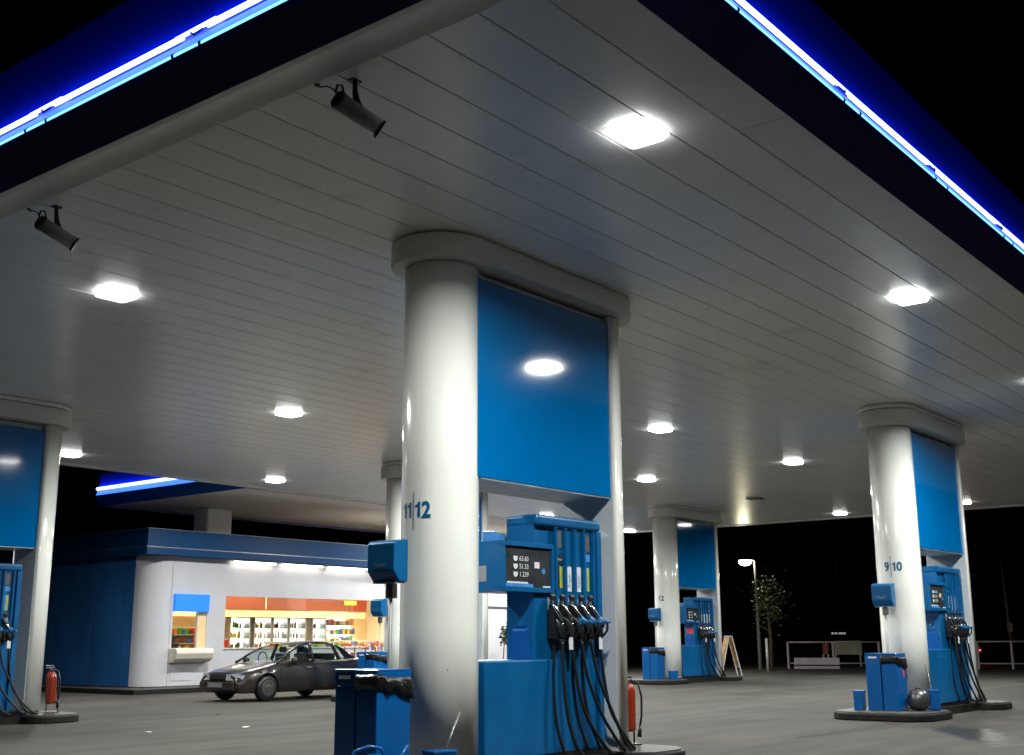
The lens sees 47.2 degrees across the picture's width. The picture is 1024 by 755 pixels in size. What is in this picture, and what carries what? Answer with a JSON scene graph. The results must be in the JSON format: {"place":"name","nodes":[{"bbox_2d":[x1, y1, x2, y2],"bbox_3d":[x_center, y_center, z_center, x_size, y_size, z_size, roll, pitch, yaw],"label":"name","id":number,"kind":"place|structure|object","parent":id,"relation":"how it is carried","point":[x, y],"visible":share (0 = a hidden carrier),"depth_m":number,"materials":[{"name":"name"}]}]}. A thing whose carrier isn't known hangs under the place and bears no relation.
{"place":"outdoors","nodes":[
{"label":"outdoors","id":0,"kind":"place"},
{"bbox_2d":[0,710,78,724],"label":"pump island curb","id":1,"kind":"structure","parent":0,"point":[51,718],"depth_m":18.27,"materials":[{"name":"concrete"}]},
{"bbox_2d":[0,563,37,715],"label":"fuel pump","id":2,"kind":"object","parent":1,"relation":"on","point":[11,575],"visible":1,"depth_m":18.43,"materials":[{"name":"blue metal"}]},
{"bbox_2d":[0,394,71,714],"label":"canopy column","id":3,"kind":"structure","parent":1,"relation":"on","point":[31,430],"depth_m":18.93,"materials":[{"name":"white metal"}]},
{"bbox_2d":[41,665,60,712],"bbox_3d":[-7.467,5.057,19.044,0.287,0.750,0.185,0,-6,0],"label":"fire extinguisher","id":4,"kind":"object","parent":1,"relation":"on","point":[50,686],"visible":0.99,"depth_m":18.99,"materials":[{"name":"red paint"}]},
{"bbox_2d":[42,684,198,689],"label":"pavement","id":5,"kind":"structure","parent":0,"point":[98,687],"depth_m":29.75,"materials":[{"name":"concrete"}]},
{"bbox_2d":[344,641,383,656],"bbox_3d":[-4.183,8.437,34.993,0.562,1.137,1.800,-10,-16,37],"label":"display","id":6,"kind":"object","parent":5,"relation":"on","point":[374,643],"visible":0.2,"depth_m":34.95,"materials":[{"name":"multicoloured metal"}]},
{"bbox_2d":[498,622,506,658],"bbox_3d":[-0.146,9.089,39.398,0.609,1.749,0.822,-10,-16,37],"label":"potted shrub","id":7,"kind":"object","parent":5,"relation":"on","point":[503,638],"visible":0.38,"depth_m":39.42,"materials":[{"name":"green plant"}]},
{"bbox_2d":[171,633,177,647],"bbox_3d":[-9.234,7.504,31.204,0.500,1.350,1.800,-10,-16,37],"label":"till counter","id":8,"kind":"object","parent":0,"point":[174,645],"visible":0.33,"depth_m":31.31,"materials":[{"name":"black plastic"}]},
{"bbox_2d":[0,641,1023,754],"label":"ground","id":9,"kind":"structure","parent":0,"point":[781,709],"depth_m":17.95,"materials":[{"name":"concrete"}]},
{"bbox_2d":[41,686,203,694],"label":"kerb","id":10,"kind":"structure","parent":9,"relation":"on","point":[127,692],"depth_m":28.64,"materials":[{"name":"grey concrete"}]},
{"bbox_2d":[0,528,506,687],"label":"shop building","id":11,"kind":"structure","parent":9,"relation":"on","point":[121,603],"depth_m":31.64,"materials":[{"name":"blue metal"}]},
{"bbox_2d":[172,627,194,647],"bbox_3d":[-9.305,7.824,33.093,0.400,1.550,1.900,-10,-16,37],"label":"goods shelf","id":12,"kind":"object","parent":11,"relation":"on","point":[184,637],"visible":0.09,"depth_m":33.13,"materials":[{"name":"multicoloured"}]},
{"bbox_2d":[171,612,198,647],"bbox_3d":[-8.612,6.624,30.741,0.080,0.940,0.825,-10,-16,37],"label":"window frame","id":13,"kind":"structure","parent":11,"relation":"in","point":[196,628],"depth_m":31.03,"materials":[{"name":"white metal"}]},
{"bbox_2d":[193,508,231,533],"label":"roof column","id":14,"kind":"structure","parent":11,"relation":"on","point":[214,520],"depth_m":34.80,"materials":[{"name":"white paint"}]},
{"bbox_2d":[95,471,506,538],"bbox_3d":[-4.347,4.256,38.756,6.650,1.040,16.865,-10,-16,37],"label":"second canopy","id":15,"kind":"object","parent":14,"relation":"on","point":[120,490],"visible":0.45,"depth_m":34.02,"materials":[{"name":"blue metal"}]},
{"bbox_2d":[224,638,232,647],"bbox_3d":[-8.181,7.903,32.711,0.400,1.220,0.847,-10,-16,37],"label":"goods shelf","id":16,"kind":"object","parent":11,"relation":"on","point":[226,643],"visible":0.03,"depth_m":32.84,"materials":[{"name":"red"}]},
{"bbox_2d":[224,617,250,647],"bbox_3d":[-8.869,8.533,37.188,0.700,1.950,0.830,-10,-16,37],"label":"drinks cooler","id":17,"kind":"object","parent":11,"relation":"on","point":[237,632],"visible":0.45,"depth_m":37.40,"materials":[{"name":"glass"}]},
{"bbox_2d":[250,617,271,647],"bbox_3d":[-8.295,8.687,37.889,0.700,1.950,0.730,-10,-16,37],"label":"drinks cooler","id":18,"kind":"object","parent":11,"relation":"on","point":[261,630],"visible":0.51,"depth_m":38.09,"materials":[{"name":"glass"}]},
{"bbox_2d":[272,618,288,641],"bbox_3d":[-7.842,8.808,38.443,0.700,1.950,0.660,-10,-16,37],"label":"drinks cooler","id":19,"kind":"object","parent":11,"relation":"on","point":[280,629],"visible":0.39,"depth_m":38.66,"materials":[{"name":"glass"}]},
{"bbox_2d":[223,603,370,648],"bbox_3d":[-4.851,7.436,35.392,0.130,1.410,9.540,-10,-16,37],"label":"window frame","id":20,"kind":"structure","parent":11,"relation":"in","point":[225,603],"depth_m":32.82,"materials":[{"name":"white metal"}]},
{"bbox_2d":[288,618,306,640],"bbox_3d":[-7.380,8.932,39.007,0.700,1.950,0.740,-10,-16,37],"label":"drinks cooler","id":21,"kind":"object","parent":11,"relation":"on","point":[296,626],"visible":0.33,"depth_m":39.24,"materials":[{"name":"glass"}]},
{"bbox_2d":[263,641,347,646],"bbox_3d":[-6.245,8.646,35.847,0.400,1.120,3.200,-10,-16,37],"label":"goods shelf","id":22,"kind":"object","parent":11,"relation":"on","point":[340,643],"visible":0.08,"depth_m":36.10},
{"bbox_2d":[306,618,326,640],"bbox_3d":[-6.787,9.092,39.732,0.700,1.950,0.640,-10,-16,37],"label":"drinks cooler","id":23,"kind":"object","parent":11,"relation":"on","point":[315,629],"visible":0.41,"depth_m":39.87,"materials":[{"name":"glass"}]},
{"bbox_2d":[326,618,356,640],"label":"goods shelf","id":24,"kind":"object","parent":11,"relation":"on","point":[338,629],"visible":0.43,"depth_m":40.67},
{"bbox_2d":[334,640,383,651],"bbox_3d":[-4.947,9.294,38.843,0.400,1.150,2.208,-10,-16,37],"label":"goods shelf","id":25,"kind":"object","parent":11,"relation":"on","point":[354,642],"visible":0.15,"depth_m":39.01,"materials":[{"name":"multicoloured"}]},
{"bbox_2d":[199,632,357,700],"bbox_3d":[-4.991,6.421,26.168,1.795,1.429,3.986,-10,-16,37],"label":"parked car","id":26,"kind":"object","parent":9,"relation":"on","point":[305,670],"visible":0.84,"depth_m":25.36,"materials":[{"name":"paint"}]},
{"bbox_2d":[645,545,741,602],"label":"leafy tree","id":27,"kind":"object","parent":9,"relation":"on","point":[690,593],"visible":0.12,"depth_m":72.68,"materials":[{"name":"green plant"}]},
{"bbox_2d":[739,558,761,669],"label":"street lamp","id":28,"kind":"object","parent":9,"relation":"on","point":[745,561],"visible":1,"depth_m":48.02,"materials":[{"name":"grey metal"}]},
{"bbox_2d":[765,638,768,672],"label":"bollard post","id":29,"kind":"object","parent":9,"relation":"on","point":[767,654],"visible":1,"depth_m":43.75,"materials":[{"name":"white metal"}]},
{"bbox_2d":[741,566,798,670],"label":"leafy tree","id":30,"kind":"object","parent":9,"relation":"on","point":[772,609],"visible":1,"depth_m":47.02,"materials":[{"name":"green plant"}]},
{"bbox_2d":[794,658,839,668],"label":"concrete barrier","id":31,"kind":"object","parent":9,"relation":"on","point":[816,663],"visible":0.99,"depth_m":48.03,"materials":[{"name":"grey concrete"}]},
{"bbox_2d":[634,633,1023,661],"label":"ground cover planting","id":32,"kind":"object","parent":9,"relation":"on","point":[819,652],"visible":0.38,"depth_m":65.05,"materials":[{"name":"green plant"}]},
{"bbox_2d":[786,641,880,668],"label":"metal railing","id":33,"kind":"object","parent":9,"relation":"on","point":[833,651],"visible":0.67,"depth_m":48.90,"materials":[{"name":"grey metal"}]},
{"bbox_2d":[834,643,862,666],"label":"hoarding panel","id":34,"kind":"object","parent":9,"relation":"on","point":[847,648],"visible":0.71,"depth_m":52.53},
{"bbox_2d":[921,550,1002,611],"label":"leafy tree","id":35,"kind":"object","parent":9,"relation":"on","point":[981,594],"visible":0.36,"depth_m":73.02,"materials":[{"name":"green plant"}]},
{"bbox_2d":[976,646,982,664],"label":"signal post","id":36,"kind":"object","parent":9,"relation":"on","point":[980,650],"visible":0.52,"depth_m":54.36,"materials":[{"name":"black plastic"}]},
{"bbox_2d":[976,641,1023,668],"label":"metal railing","id":37,"kind":"object","parent":9,"relation":"on","point":[978,655],"visible":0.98,"depth_m":46.88,"materials":[{"name":"grey metal"}]},
{"bbox_2d":[1000,562,1015,662],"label":"slender mast","id":38,"kind":"object","parent":9,"relation":"on","point":[1010,627],"visible":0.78,"depth_m":55.98,"materials":[{"name":"grey metal"}]},
{"bbox_2d":[0,0,1023,641],"label":"sky","id":39,"kind":"structure","parent":0,"point":[963,60],"materials":[{"name":"black"}]},
{"bbox_2d":[586,744,685,754],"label":"pump island curb","id":40,"kind":"structure","parent":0,"point":[647,749],"depth_m":12.40,"materials":[{"name":"concrete"}]},
{"bbox_2d":[334,668,387,754],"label":"litter bin","id":41,"kind":"object","parent":40,"relation":"on","point":[345,717],"visible":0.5,"depth_m":10.16,"materials":[{"name":"blue metal"}]},
{"bbox_2d":[352,744,408,754],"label":"watering can","id":42,"kind":"object","parent":40,"relation":"on","point":[404,750],"visible":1,"depth_m":9.68,"materials":[{"name":"blue plastic"}]},
{"bbox_2d":[355,668,414,754],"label":"litter bin","id":43,"kind":"object","parent":40,"relation":"on","point":[384,696],"visible":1,"depth_m":10.04,"materials":[{"name":"blue metal"}]},
{"bbox_2d":[367,539,407,667],"bbox_3d":[-1.126,2.479,10.486,0.340,2.054,0.199,-10,-16,37],"label":"towel dispenser","id":44,"kind":"object","parent":40,"relation":"on","point":[388,563],"visible":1,"depth_m":10.59,"materials":[{"name":"blue painted metal"},{"name":"black plastic"}]},
{"bbox_2d":[422,712,459,754],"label":"window cleaning bucket","id":45,"kind":"object","parent":40,"relation":"on","point":[445,751],"depth_m":9.92,"materials":[{"name":"blue plastic"}]},
{"bbox_2d":[391,230,629,754],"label":"canopy column","id":46,"kind":"structure","parent":40,"relation":"on","point":[511,382],"depth_m":11.48,"materials":[{"name":"white metal"}]},
{"bbox_2d":[0,0,1023,533],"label":"canopy roof","id":47,"kind":"structure","parent":46,"relation":"on","point":[780,212],"depth_m":11.49,"materials":[{"name":"paint"}]},
{"bbox_2d":[26,205,79,251],"bbox_3d":[-4.183,-1.359,10.629,0.520,0.420,0.226,1,-13,-5],"label":"security camera","id":48,"kind":"object","parent":47,"relation":"hanging from","point":[54,230],"visible":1,"depth_m":10.58,"materials":[{"name":"black plastic"}]},
{"bbox_2d":[60,452,82,457],"bbox_3d":[-9.333,1.631,24.751,0.380,0.064,0.430,-10,-16,37],"label":"ceiling lamp","id":49,"kind":"object","parent":47,"relation":"attached to","point":[69,454],"visible":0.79,"depth_m":24.65,"materials":[{"name":"paint"}]},
{"bbox_2d":[92,286,140,302],"bbox_3d":[-4.499,-0.943,13.339,0.380,0.064,0.430,-10,-16,37],"label":"ceiling lamp","id":50,"kind":"object","parent":47,"relation":"attached to","point":[116,294],"visible":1,"depth_m":13.26,"materials":[{"name":"paint"}]},
{"bbox_2d":[265,479,284,482],"bbox_3d":[-5.847,2.549,28.932,0.380,0.064,0.430,-10,-16,37],"label":"ceiling lamp","id":51,"kind":"object","parent":47,"relation":"attached to","point":[275,480],"visible":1,"depth_m":28.83,"materials":[{"name":"paint"}]},
{"bbox_2d":[274,410,302,417],"bbox_3d":[-3.880,0.628,20.378,0.380,0.064,0.430,-10,-16,37],"label":"ceiling lamp","id":52,"kind":"object","parent":47,"relation":"attached to","point":[288,413],"visible":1,"depth_m":20.29,"materials":[{"name":"paint"}]},
{"bbox_2d":[314,78,385,137],"bbox_3d":[-1.143,-1.905,8.248,0.520,0.420,0.226,1,-13,-5],"label":"security camera","id":53,"kind":"object","parent":47,"relation":"hanging from","point":[356,111],"visible":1,"depth_m":8.20,"materials":[{"name":"black plastic"}]},
{"bbox_2d":[604,115,669,148],"bbox_3d":[0.975,-1.905,9.149,0.380,0.064,0.430,-10,-16,37],"label":"ceiling lamp","id":54,"kind":"object","parent":47,"relation":"attached to","point":[637,132],"visible":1,"depth_m":9.08,"materials":[{"name":"paint"}]},
{"bbox_2d":[638,478,656,481],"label":"ceiling lamp","id":55,"kind":"object","parent":47,"relation":"attached to","point":[646,479],"visible":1,"depth_m":28.97,"materials":[{"name":"paint"}]},
{"bbox_2d":[647,426,672,432],"bbox_3d":[2.797,0.982,22.098,0.380,0.064,0.430,-10,-16,37],"label":"ceiling lamp","id":56,"kind":"object","parent":47,"relation":"attached to","point":[661,429],"visible":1,"depth_m":22.01,"materials":[{"name":"paint"}]},
{"bbox_2d":[746,497,763,499],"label":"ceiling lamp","id":57,"kind":"object","parent":47,"relation":"attached to","point":[756,498],"visible":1,"depth_m":33.12,"materials":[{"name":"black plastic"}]},
{"bbox_2d":[782,460,803,464],"bbox_3d":[6.314,1.908,26.317,0.380,0.064,0.430,-10,-16,37],"label":"ceiling lamp","id":58,"kind":"object","parent":47,"relation":"attached to","point":[793,462],"visible":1,"depth_m":26.24,"materials":[{"name":"paint"}]},
{"bbox_2d":[833,512,846,514],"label":"ceiling lamp","id":59,"kind":"object","parent":47,"relation":"attached to","point":[841,513],"visible":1,"depth_m":37.13,"materials":[{"name":"paint"}]},
{"bbox_2d":[888,289,930,305],"bbox_3d":[4.614,-0.924,13.611,0.380,0.064,0.430,-10,-16,37],"label":"ceiling lamp","id":60,"kind":"object","parent":47,"relation":"attached to","point":[910,297],"visible":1,"depth_m":13.53,"materials":[{"name":"paint"}]},
{"bbox_2d":[479,514,636,754],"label":"fuel pump","id":61,"kind":"object","parent":40,"relation":"on","point":[543,689],"visible":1,"depth_m":11.83,"materials":[{"name":"blue plastic"}]},
{"bbox_2d":[627,673,642,744],"bbox_3d":[1.322,3.725,13.171,0.295,0.772,0.190,4,-13,-17],"label":"fire extinguisher","id":62,"kind":"object","parent":40,"relation":"on","point":[631,709],"visible":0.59,"depth_m":13.11,"materials":[{"name":"red paint"}]},
{"bbox_2d":[630,676,742,684],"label":"pump island curb","id":63,"kind":"structure","parent":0,"point":[642,681],"depth_m":33.10,"materials":[{"name":"concrete"}]},
{"bbox_2d":[642,647,650,678],"bbox_3d":[3.930,8.161,33.473,0.250,0.880,0.415,-10,-16,37],"label":"litter bin","id":64,"kind":"object","parent":63,"relation":"on","point":[646,662],"visible":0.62,"depth_m":33.32,"materials":[{"name":"blue metal"}]},
{"bbox_2d":[648,608,660,646],"bbox_3d":[4.122,7.630,33.653,0.330,1.994,0.193,-10,-16,37],"label":"towel dispenser","id":65,"kind":"object","parent":63,"relation":"on","point":[654,615],"visible":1,"depth_m":33.76,"materials":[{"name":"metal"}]},
{"bbox_2d":[649,647,665,679],"bbox_3d":[4.143,8.124,33.315,0.292,0.880,0.452,-10,-16,37],"label":"litter bin","id":66,"kind":"object","parent":63,"relation":"on","point":[657,664],"visible":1,"depth_m":33.19,"materials":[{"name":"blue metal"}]},
{"bbox_2d":[668,660,678,678],"bbox_3d":[4.614,8.275,33.185,0.373,0.525,0.170,6,-14,-28],"label":"window cleaning bucket","id":67,"kind":"object","parent":63,"relation":"on","point":[672,674],"depth_m":33.06,"materials":[{"name":"blue plastic"}]},
{"bbox_2d":[647,504,722,678],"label":"canopy column","id":68,"kind":"structure","parent":63,"relation":"on","point":[685,547],"depth_m":34.65,"materials":[{"name":"white metal"}]},
{"bbox_2d":[680,597,725,677],"bbox_3d":[5.542,7.794,35.199,0.772,2.335,2.344,-10,-16,37],"label":"fuel pump","id":69,"kind":"object","parent":63,"relation":"on","point":[698,652],"visible":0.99,"depth_m":34.99,"materials":[{"name":"blue metal"}]},
{"bbox_2d":[722,636,742,675],"bbox_3d":[6.717,8.607,36.259,0.650,1.200,0.600,0,-13,-3],"label":"advert board","id":70,"kind":"object","parent":63,"relation":"on","point":[732,648],"visible":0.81,"depth_m":36.23,"materials":[{"name":"beige wood"}]},
{"bbox_2d":[719,517,925,656],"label":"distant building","id":71,"kind":"structure","parent":0,"point":[830,572],"depth_m":83.55,"materials":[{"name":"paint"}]},
{"bbox_2d":[835,563,849,582],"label":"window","id":72,"kind":"structure","parent":71,"relation":"in","point":[842,570],"depth_m":83.43,"materials":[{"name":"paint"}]},
{"bbox_2d":[848,564,860,582],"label":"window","id":73,"kind":"structure","parent":71,"relation":"in","point":[854,569],"depth_m":83.95,"materials":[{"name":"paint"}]},
{"bbox_2d":[822,643,829,657],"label":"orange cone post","id":74,"kind":"object","parent":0,"point":[825,649],"visible":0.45,"depth_m":50.89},
{"bbox_2d":[834,700,1012,722],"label":"pump island curb","id":75,"kind":"structure","parent":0,"point":[927,715],"depth_m":18.21,"materials":[{"name":"concrete"}]},
{"bbox_2d":[853,690,865,709],"bbox_3d":[5.538,5.138,18.666,0.153,0.306,0.200,-8,-15,32],"label":"window cleaning bucket","id":76,"kind":"object","parent":75,"relation":"on","point":[859,696],"depth_m":18.59,"materials":[{"name":"blue plastic"}]},
{"bbox_2d":[864,653,884,710],"bbox_3d":[5.863,4.858,18.736,0.250,0.880,0.415,-10,-16,37],"label":"litter bin","id":77,"kind":"object","parent":75,"relation":"on","point":[874,682],"visible":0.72,"depth_m":18.58,"materials":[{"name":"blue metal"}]},
{"bbox_2d":[871,583,895,652],"bbox_3d":[6.056,4.327,18.916,0.330,1.994,0.193,-10,-16,37],"label":"towel dispenser","id":78,"kind":"object","parent":75,"relation":"on","point":[883,596],"visible":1,"depth_m":19.02,"materials":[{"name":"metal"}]},
{"bbox_2d":[880,653,908,710],"bbox_3d":[6.077,4.822,18.578,0.292,0.880,0.452,-10,-16,37],"label":"litter bin","id":79,"kind":"object","parent":75,"relation":"on","point":[894,666],"visible":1,"depth_m":18.44,"materials":[{"name":"blue metal"}]},
{"bbox_2d":[907,687,929,710],"bbox_3d":[6.391,5.058,18.431,0.350,0.352,0.350,-10,-16,37],"label":"metal ball","id":80,"kind":"object","parent":75,"relation":"on","point":[918,699],"visible":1,"depth_m":18.31,"materials":[{"name":"grey metal"}]},
{"bbox_2d":[857,403,980,708],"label":"canopy column","id":81,"kind":"structure","parent":75,"relation":"on","point":[916,487],"depth_m":19.78,"materials":[{"name":"white metal"}]},
{"bbox_2d":[925,664,940,710],"bbox_3d":[6.676,4.915,18.615,0.170,0.709,0.373,-2,-13,10],"label":"window cleaning bucket","id":82,"kind":"object","parent":75,"relation":"on","point":[935,700],"depth_m":18.41,"materials":[{"name":"blue plastic"}]},
{"bbox_2d":[922,566,986,705],"bbox_3d":[7.476,4.491,20.462,0.772,2.335,2.344,-10,-16,37],"label":"fuel pump","id":83,"kind":"object","parent":75,"relation":"on","point":[948,627],"visible":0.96,"depth_m":20.25,"materials":[{"name":"blue metal"}]},
{"bbox_3d":[-1.888,7.031,25.985,1.600,0.130,4.750,-10,-16,37],"label":"kerb island","id":84,"kind":"object","parent":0,"visible":0},
{"bbox_2d":[357,652,365,667],"bbox_3d":[-3.063,6.283,24.928,0.250,0.880,0.415,-10,-16,37],"label":"litter bin","id":85,"kind":"object","parent":84,"relation":"on","point":[361,656],"visible":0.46,"depth_m":24.83,"materials":[{"name":"blue metal"}]},
{"bbox_2d":[366,652,386,667],"bbox_3d":[-2.850,6.247,24.770,0.292,0.880,0.452,-10,-16,37],"label":"litter bin","id":86,"kind":"object","parent":84,"relation":"on","point":[376,659],"visible":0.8,"depth_m":24.70,"materials":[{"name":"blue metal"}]},
{"bbox_2d":[370,599,386,651],"bbox_3d":[-2.870,5.752,25.108,0.330,1.994,0.193,-10,-16,37],"label":"towel dispenser","id":87,"kind":"object","parent":84,"relation":"on","point":[378,608],"visible":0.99,"depth_m":25.21,"materials":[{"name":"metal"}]},
{"bbox_2d":[381,461,487,668],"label":"canopy column","id":88,"kind":"structure","parent":84,"relation":"on","point":[391,474],"depth_m":25.95,"materials":[{"name":"white metal"}]}
]}

